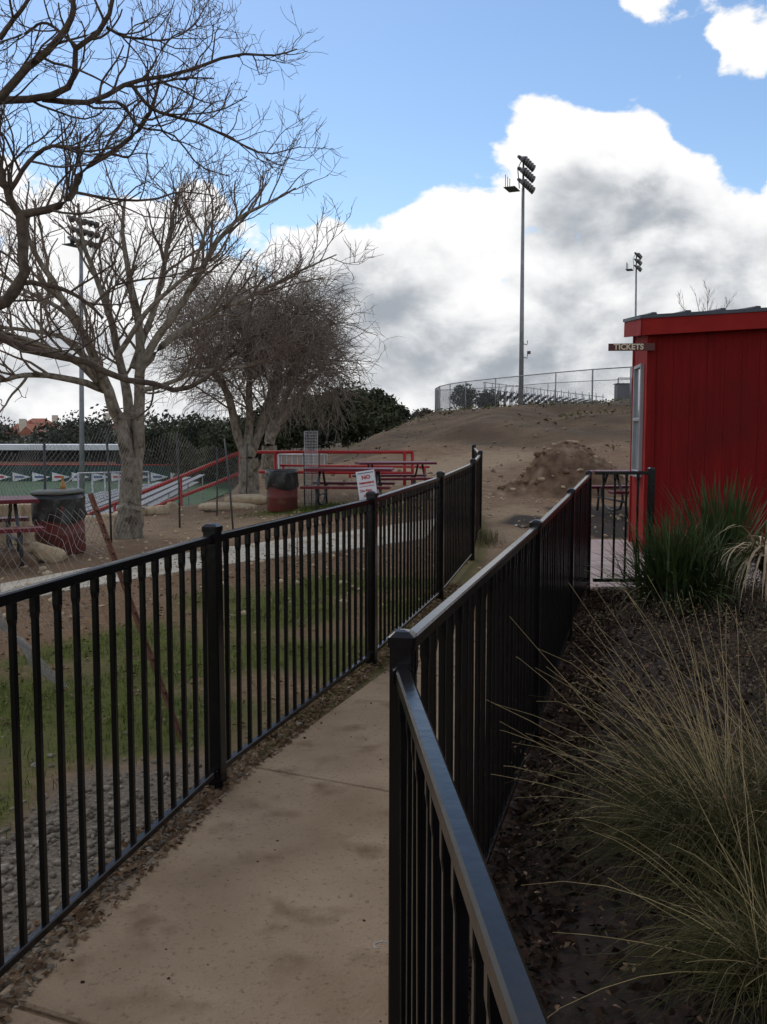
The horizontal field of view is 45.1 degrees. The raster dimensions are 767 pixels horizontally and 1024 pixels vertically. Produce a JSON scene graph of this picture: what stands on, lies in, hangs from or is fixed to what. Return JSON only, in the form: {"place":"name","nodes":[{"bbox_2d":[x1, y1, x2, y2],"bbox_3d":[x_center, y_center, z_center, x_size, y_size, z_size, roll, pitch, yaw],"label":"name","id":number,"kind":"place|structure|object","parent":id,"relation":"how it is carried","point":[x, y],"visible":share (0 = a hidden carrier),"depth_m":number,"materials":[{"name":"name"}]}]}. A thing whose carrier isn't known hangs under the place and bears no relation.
{"place":"outdoors","nodes":[
{"label":"outdoors","id":0,"kind":"place"},
{"bbox_2d":[0,481,234,505],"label":"field","id":1,"kind":"structure","parent":0,"point":[98,485],"depth_m":77.85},
{"bbox_2d":[0,444,120,465],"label":"dugout","id":2,"kind":"object","parent":1,"relation":"on","point":[16,449],"visible":0.57,"depth_m":113.63,"materials":[{"name":"metal"}]},
{"bbox_2d":[62,215,99,488],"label":"light pole","id":3,"kind":"object","parent":1,"relation":"on","point":[81,390],"visible":0.41,"depth_m":55.00,"materials":[{"name":"grey metal"}]},
{"bbox_2d":[0,519,433,601],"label":"sidewalk","id":4,"kind":"structure","parent":0,"point":[10,586],"depth_m":11.60,"materials":[{"name":"concrete"}]},
{"bbox_2d":[0,622,486,1023],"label":"path","id":5,"kind":"structure","parent":0,"point":[283,933],"depth_m":3.15,"materials":[{"name":"concrete"}]},
{"bbox_2d":[71,672,417,1021],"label":"path crumbs","id":6,"kind":"object","parent":5,"relation":"on","point":[82,981],"visible":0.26,"depth_m":3.10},
{"bbox_2d":[0,400,766,1023],"bbox_3d":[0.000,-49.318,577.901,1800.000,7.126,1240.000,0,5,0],"label":"ground","id":7,"kind":"structure","parent":0,"point":[482,432],"depth_m":6.20,"materials":[{"name":"brown soil"}]},
{"bbox_2d":[0,503,34,543],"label":"retaining wall","id":8,"kind":"structure","parent":7,"relation":"on","point":[29,536],"depth_m":13.33,"materials":[{"name":"stone"}]},
{"bbox_2d":[0,548,36,566],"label":"boulder","id":9,"kind":"object","parent":7,"relation":"on","point":[16,558],"visible":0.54,"depth_m":10.73,"materials":[{"name":"grey stone"}]},
{"bbox_2d":[0,495,45,565],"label":"picnic table","id":10,"kind":"object","parent":7,"relation":"on","point":[15,500],"visible":0.76,"depth_m":10.86,"materials":[{"name":"metal"}]},
{"bbox_2d":[3,419,45,439],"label":"house","id":11,"kind":"structure","parent":7,"relation":"on","point":[24,428],"depth_m":211.39,"materials":[{"name":"paint"}]},
{"bbox_2d":[26,415,58,430],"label":"house","id":12,"kind":"structure","parent":7,"relation":"on","point":[39,420],"depth_m":234.08,"materials":[{"name":"paint"}]},
{"bbox_2d":[27,541,66,562],"bbox_3d":[-4.077,0.504,11.202,0.450,0.216,0.314,18,3,-23],"label":"boulder","id":13,"kind":"object","parent":7,"relation":"on","point":[33,547],"visible":0.77,"depth_m":11.09,"materials":[{"name":"stone"}]},
{"bbox_2d":[30,488,86,554],"bbox_3d":[-4.189,0.118,11.954,0.692,0.835,0.678,-2,5,0],"label":"trash drum","id":14,"kind":"object","parent":7,"relation":"on","point":[66,500],"visible":0.88,"depth_m":11.70,"materials":[{"name":"black metal"}]},
{"bbox_2d":[60,476,65,488],"bbox_3d":[-4.140,-0.382,11.935,0.066,0.173,0.066,0,5,0],"label":"drink bottle","id":15,"kind":"object","parent":14,"relation":"on","point":[62,485],"visible":0.95,"depth_m":11.92,"materials":[{"name":"brown plastic"}]},
{"bbox_2d":[0,404,203,443],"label":"distant wood","id":16,"kind":"object","parent":7,"relation":"on","point":[54,436],"visible":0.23,"depth_m":158.59,"materials":[{"name":"green plant"}]},
{"bbox_2d":[65,471,149,501],"bbox_3d":[-10.508,0.042,36.022,0.454,3.337,4.604,3,6,27],"label":"field enclosure","id":17,"kind":"object","parent":7,"relation":"on","point":[92,479],"visible":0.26,"depth_m":35.42,"materials":[{"name":"metal"}]},
{"bbox_2d":[101,413,114,433],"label":"house","id":18,"kind":"structure","parent":7,"relation":"on","point":[107,416],"depth_m":223.06,"materials":[{"name":"paint"}]},
{"bbox_2d":[0,464,231,480],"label":"outfield wall","id":19,"kind":"structure","parent":7,"relation":"on","point":[57,476],"depth_m":87.88,"materials":[{"name":"green paint"}]},
{"bbox_2d":[28,474,204,516],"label":"bleachers","id":20,"kind":"object","parent":7,"relation":"on","point":[156,493],"visible":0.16,"depth_m":34.95,"materials":[{"name":"metal"}]},
{"bbox_2d":[0,427,247,548],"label":"wire fence","id":21,"kind":"object","parent":7,"relation":"on","point":[109,475],"visible":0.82,"depth_m":14.22,"materials":[{"name":"metal"}]},
{"bbox_2d":[84,502,183,520],"bbox_3d":[-4.552,0.028,19.946,1.297,0.602,5.464,1,5,14],"label":"stone edging","id":22,"kind":"object","parent":7,"relation":"on","point":[148,508],"visible":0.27,"depth_m":18.25,"materials":[{"name":"stone"}]},
{"bbox_2d":[88,493,181,741],"bbox_3d":[-1.398,0.621,5.247,0.034,1.409,1.146,-5,7,-43],"label":"rusty post","id":23,"kind":"object","parent":7,"relation":"on","point":[112,553],"visible":0.62,"depth_m":5.29,"materials":[{"name":"brown metal"}]},
{"bbox_2d":[0,508,121,687],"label":"wire mesh","id":24,"kind":"object","parent":23,"relation":"hanging from","point":[4,627],"visible":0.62,"depth_m":5.85,"materials":[{"name":"metal"}]},
{"bbox_2d":[0,719,302,1006],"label":"gravel","id":25,"kind":"structure","parent":7,"relation":"on","point":[51,829],"depth_m":3.69,"materials":[{"name":"grey gravel"}]},
{"bbox_2d":[143,421,178,465],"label":"oak tree","id":26,"kind":"object","parent":7,"relation":"on","point":[156,434],"visible":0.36,"depth_m":90.09,"materials":[{"name":"green plant"}]},
{"bbox_2d":[87,451,238,514],"bbox_3d":[-5.553,0.656,23.274,4.571,4.437,0.158,2,5,21],"label":"stair railing","id":27,"kind":"object","parent":7,"relation":"on","point":[182,495],"visible":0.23,"depth_m":22.89,"materials":[{"name":"red metal"}]},
{"bbox_2d":[0,0,345,429],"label":"bare tree","id":28,"kind":"object","parent":7,"relation":"on","point":[17,284],"visible":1,"depth_m":8.25,"materials":[{"name":"dark bark"},{"name":"grey-brown twig"}]},
{"bbox_2d":[148,412,221,481],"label":"oak tree","id":29,"kind":"object","parent":7,"relation":"on","point":[191,431],"visible":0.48,"depth_m":84.53,"materials":[{"name":"green plant"}]},
{"bbox_2d":[0,121,383,539],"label":"bare tree","id":30,"kind":"object","parent":7,"relation":"on","point":[143,358],"visible":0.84,"depth_m":14.29,"materials":[{"name":"grey-brown twig"},{"name":"pale bark"},{"name":"bark"}]},
{"bbox_2d":[198,502,256,511],"bbox_3d":[-3.175,-0.105,18.967,1.238,0.195,0.609,0,5,0],"label":"flat stone","id":31,"kind":"object","parent":7,"relation":"on","point":[237,505],"visible":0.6,"depth_m":18.72,"materials":[{"name":"stone"}]},
{"bbox_2d":[194,411,261,485],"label":"oak tree","id":32,"kind":"object","parent":7,"relation":"on","point":[214,441],"visible":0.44,"depth_m":78.47,"materials":[{"name":"green plant"}]},
{"bbox_2d":[224,438,233,528],"bbox_3d":[-2.433,-0.379,14.601,0.043,1.557,0.609,-2,5,-22],"label":"stake","id":33,"kind":"object","parent":7,"relation":"on","point":[229,484],"visible":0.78,"depth_m":14.61,"materials":[{"name":"metal"}]},
{"bbox_2d":[0,444,482,977],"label":"picket fence","id":34,"kind":"object","parent":7,"relation":"on","point":[448,528],"visible":0.99,"depth_m":4.20,"materials":[{"name":"black metal"}]},
{"bbox_2d":[356,469,376,499],"bbox_3d":[-0.119,-0.188,6.657,0.136,0.220,0.009,-9,7,-13],"label":"warning sign","id":35,"kind":"object","parent":34,"relation":"attached to","point":[366,481],"visible":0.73,"depth_m":6.65,"materials":[{"name":"white plastic"}]},
{"bbox_2d":[0,542,486,1023],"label":"leaf litter","id":36,"kind":"object","parent":7,"relation":"on","point":[86,911],"visible":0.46,"depth_m":4.41,"materials":[{"name":"brown plant"}]},
{"bbox_2d":[0,499,489,845],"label":"grass","id":37,"kind":"structure","parent":7,"relation":"on","point":[151,642],"depth_m":6.41,"materials":[{"name":"green plant"}]},
{"bbox_2d":[224,494,266,504],"bbox_3d":[-2.761,-0.248,19.270,1.082,0.249,0.713,0,5,0],"label":"flat stone","id":38,"kind":"object","parent":7,"relation":"on","point":[258,499],"visible":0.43,"depth_m":18.95,"materials":[{"name":"stone"}]},
{"bbox_2d":[123,223,384,493],"bbox_3d":[-2.901,-3.220,21.190,5.884,6.157,6.411,0,5,0],"label":"bare tree","id":39,"kind":"object","parent":7,"relation":"on","point":[282,377],"visible":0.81,"depth_m":20.11,"materials":[{"name":"brown plant"}]},
{"bbox_2d":[237,401,297,449],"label":"oak tree","id":40,"kind":"object","parent":7,"relation":"on","point":[279,443],"visible":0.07,"depth_m":74.45,"materials":[{"name":"green plant"}]},
{"bbox_2d":[265,469,298,511],"bbox_3d":[-1.884,-0.407,17.150,0.627,0.764,0.629,0,5,0],"label":"trash drum","id":41,"kind":"object","parent":7,"relation":"on","point":[282,485],"visible":0.98,"depth_m":16.91,"materials":[{"name":"red metal"}]},
{"bbox_2d":[190,261,404,478],"bbox_3d":[-2.870,-3.952,26.266,5.448,6.324,5.171,5,7,44],"label":"bare tree","id":42,"kind":"object","parent":7,"relation":"on","point":[267,461],"visible":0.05,"depth_m":25.78,"materials":[{"name":"brown plant"}]},
{"bbox_2d":[278,454,326,468],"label":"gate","id":43,"kind":"structure","parent":7,"relation":"on","point":[281,456],"depth_m":30.01,"materials":[{"name":"grey metal"}]},
{"bbox_2d":[274,389,337,449],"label":"oak tree","id":44,"kind":"object","parent":7,"relation":"on","point":[296,434],"visible":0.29,"depth_m":70.70,"materials":[{"name":"green plant"}]},
{"bbox_2d":[303,431,319,506],"bbox_3d":[-1.372,-0.771,17.537,0.261,1.524,0.266,-4,6,-40],"label":"tree guard","id":45,"kind":"object","parent":7,"relation":"on","point":[305,465],"visible":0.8,"depth_m":17.54,"materials":[{"name":"metal"}]},
{"bbox_2d":[0,478,628,617],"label":"pebbles","id":46,"kind":"object","parent":7,"relation":"on","point":[47,572],"visible":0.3,"depth_m":13.42,"materials":[{"name":"stone"}]},
{"bbox_2d":[239,450,413,485],"bbox_3d":[-1.386,-0.882,22.178,4.234,1.195,0.127,0,5,4],"label":"pipe railing","id":47,"kind":"object","parent":7,"relation":"on","point":[403,452],"visible":0.51,"depth_m":22.09,"materials":[{"name":"red metal"}]},
{"bbox_2d":[302,377,371,447],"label":"oak tree","id":48,"kind":"object","parent":7,"relation":"on","point":[350,434],"visible":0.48,"depth_m":67.61,"materials":[{"name":"green plant"}]},
{"bbox_2d":[300,467,394,509],"bbox_3d":[-0.627,-0.443,17.178,1.600,0.746,1.660,0,5,4],"label":"picnic table","id":49,"kind":"object","parent":7,"relation":"on","point":[380,487],"visible":0.71,"depth_m":16.85,"materials":[{"name":"metal"}]},
{"bbox_2d":[280,464,429,477],"bbox_3d":[-0.820,-1.088,25.738,4.214,0.462,0.131,1,5,7],"label":"pipe railing","id":50,"kind":"object","parent":7,"relation":"on","point":[301,465],"visible":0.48,"depth_m":25.72,"materials":[{"name":"red metal"}]},
{"bbox_2d":[345,387,401,437],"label":"oak tree","id":51,"kind":"object","parent":7,"relation":"on","point":[363,421],"visible":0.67,"depth_m":64.73,"materials":[{"name":"green plant"}]},
{"bbox_2d":[374,401,411,433],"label":"oak tree","id":52,"kind":"object","parent":7,"relation":"on","point":[392,415],"visible":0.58,"depth_m":63.16,"materials":[{"name":"green plant"}]},
{"bbox_2d":[352,461,436,483],"bbox_3d":[0.245,-0.672,19.275,1.600,0.746,1.660,-1,5,-10],"label":"picnic table","id":53,"kind":"object","parent":7,"relation":"on","point":[415,477],"visible":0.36,"depth_m":18.94,"materials":[{"name":"metal"}]},
{"bbox_2d":[411,408,432,418],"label":"skyline tree","id":54,"kind":"object","parent":7,"relation":"on","point":[416,414],"visible":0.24,"depth_m":148.90,"materials":[{"name":"green plant"}]},
{"bbox_2d":[449,383,478,408],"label":"oak tree","id":55,"kind":"object","parent":7,"relation":"on","point":[467,397],"visible":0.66,"depth_m":65.63,"materials":[{"name":"green plant"}]},
{"bbox_2d":[306,400,630,485],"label":"hill stones","id":56,"kind":"object","parent":7,"relation":"on","point":[492,469],"visible":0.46,"depth_m":37.91,"materials":[{"name":"brown stone"}]},
{"bbox_2d":[346,397,628,458],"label":"hill weeds","id":57,"kind":"object","parent":7,"relation":"on","point":[515,416],"visible":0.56,"depth_m":50.69,"materials":[{"name":"green plant"}]},
{"bbox_2d":[472,388,504,408],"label":"cedar bush","id":58,"kind":"object","parent":7,"relation":"on","point":[491,398],"visible":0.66,"depth_m":67.39,"materials":[{"name":"green plant"}]},
{"bbox_2d":[388,470,591,1023],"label":"picket fence","id":59,"kind":"object","parent":7,"relation":"on","point":[444,828],"visible":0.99,"depth_m":2.24,"materials":[{"name":"black metal"}]},
{"bbox_2d":[477,525,507,547],"bbox_3d":[1.414,0.310,12.801,0.733,0.259,1.390,0,5,0],"label":"weed tuft","id":60,"kind":"object","parent":7,"relation":"on","point":[482,538],"visible":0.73,"depth_m":12.72,"materials":[{"name":"green plant"}]},
{"bbox_2d":[503,155,535,404],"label":"light pole","id":61,"kind":"object","parent":7,"relation":"on","point":[526,161],"visible":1,"depth_m":61.90,"materials":[{"name":"grey metal"}]},
{"bbox_2d":[516,524,528,526],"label":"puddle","id":62,"kind":"object","parent":7,"relation":"on","point":[523,525],"visible":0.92,"depth_m":14.52,"materials":[{"name":"grey liquid"}]},
{"bbox_2d":[435,366,631,410],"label":"chainlink fence","id":63,"kind":"object","parent":7,"relation":"on","point":[438,394],"visible":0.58,"depth_m":54.34,"materials":[{"name":"grey metal"}]},
{"bbox_2d":[479,382,604,405],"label":"bleachers","id":64,"kind":"object","parent":7,"relation":"on","point":[531,398],"visible":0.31,"depth_m":70.21,"materials":[{"name":"metal"}]},
{"bbox_2d":[468,588,620,1023],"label":"edge mulch","id":65,"kind":"object","parent":7,"relation":"on","point":[506,841],"visible":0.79,"depth_m":4.04,"materials":[{"name":"brown wood"}]},
{"bbox_2d":[489,440,628,498],"bbox_3d":[3.926,-0.964,20.436,4.000,1.247,3.200,0,5,0],"label":"dirt pile","id":66,"kind":"object","parent":7,"relation":"on","point":[559,469],"visible":0.8,"depth_m":19.73,"materials":[{"name":"soil"}]},
{"bbox_2d":[453,569,766,972],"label":"ornamental grass","id":67,"kind":"object","parent":7,"relation":"on","point":[691,816],"depth_m":3.42,"materials":[{"name":"green plant"}]},
{"bbox_2d":[590,470,629,517],"bbox_3d":[4.420,-0.336,15.831,1.600,0.746,1.660,-1,5,-6],"label":"picnic table","id":68,"kind":"object","parent":7,"relation":"on","point":[621,491],"visible":0.34,"depth_m":15.85,"materials":[{"name":"metal"}]},
{"bbox_2d":[469,585,766,1023],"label":"bark mulch","id":69,"kind":"object","parent":7,"relation":"on","point":[599,1012],"visible":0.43,"depth_m":4.02,"materials":[{"name":"brown wood"}]},
{"bbox_2d":[613,378,631,400],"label":"equipment box","id":70,"kind":"object","parent":7,"relation":"on","point":[620,395],"visible":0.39,"depth_m":55.60,"materials":[{"name":"metal"}]},
{"bbox_2d":[593,467,655,581],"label":"fence gate","id":71,"kind":"structure","parent":7,"relation":"on","point":[650,472],"depth_m":9.02,"materials":[{"name":"black metal"}]},
{"bbox_2d":[625,252,642,315],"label":"light pole","id":72,"kind":"object","parent":7,"relation":"on","point":[639,262],"visible":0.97,"depth_m":107.93,"materials":[{"name":"grey metal"}]},
{"bbox_2d":[505,593,766,1023],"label":"fallen leaves","id":73,"kind":"object","parent":7,"relation":"on","point":[557,1006],"visible":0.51,"depth_m":4.55,"materials":[{"name":"brown plant"}]},
{"bbox_2d":[511,561,766,874],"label":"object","id":74,"kind":"object","parent":7,"relation":"on","point":[761,629],"visible":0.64,"depth_m":5.72,"materials":[{"name":"brown plant"}]},
{"bbox_2d":[581,498,765,616],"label":"strap leaf shrub","id":75,"kind":"object","parent":7,"relation":"on","point":[667,557],"visible":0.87,"depth_m":8.07,"materials":[{"name":"green plant"}]},
{"bbox_2d":[590,539,765,588],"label":"paved pad","id":76,"kind":"object","parent":7,"relation":"on","point":[595,557],"visible":0.08,"depth_m":11.01,"materials":[{"name":"grey concrete"}]},
{"bbox_2d":[623,306,766,554],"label":"ticket booth","id":77,"kind":"object","parent":76,"relation":"on","point":[699,394],"visible":0.77,"depth_m":11.32,"materials":[{"name":"red wood"}]},
{"bbox_2d":[608,343,654,350],"bbox_3d":[3.024,-2.011,11.302,0.550,0.088,0.134,1,5,7],"label":"ticket sign","id":78,"kind":"object","parent":77,"relation":"attached to","point":[633,347],"visible":1,"depth_m":11.24,"materials":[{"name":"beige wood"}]},
{"bbox_2d":[631,363,643,476],"bbox_3d":[3.300,-1.187,12.037,0.080,1.438,0.670,1,5,7],"label":"window","id":79,"kind":"structure","parent":77,"relation":"in","point":[638,374],"depth_m":12.05,"materials":[{"name":"white glass"}]},
{"bbox_2d":[595,603,766,809],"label":"ornamental grass","id":80,"kind":"object","parent":7,"relation":"on","point":[753,758],"depth_m":4.00,"materials":[{"name":"green plant"}]},
{"bbox_2d":[677,282,736,310],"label":"bare tree","id":81,"kind":"object","parent":7,"relation":"on","point":[705,300],"visible":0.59,"depth_m":59.97,"materials":[{"name":"brown plant"}]},
{"bbox_2d":[655,467,766,591],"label":"strap leaf shrub","id":82,"kind":"object","parent":7,"relation":"on","point":[740,512],"visible":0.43,"depth_m":9.00,"materials":[{"name":"green plant"}]},
{"bbox_2d":[702,522,766,618],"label":"dead yucca","id":83,"kind":"object","parent":7,"relation":"on","point":[761,554],"visible":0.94,"depth_m":7.75,"materials":[{"name":"beige plant"}]},
{"bbox_2d":[0,0,766,428],"label":"sky","id":84,"kind":"structure","parent":0,"point":[642,124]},
{"bbox_2d":[527,725,766,1023],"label":"ornamental grass","id":85,"kind":"object","parent":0,"point":[745,949],"depth_m":2.69,"materials":[{"name":"green plant"}]}
]}

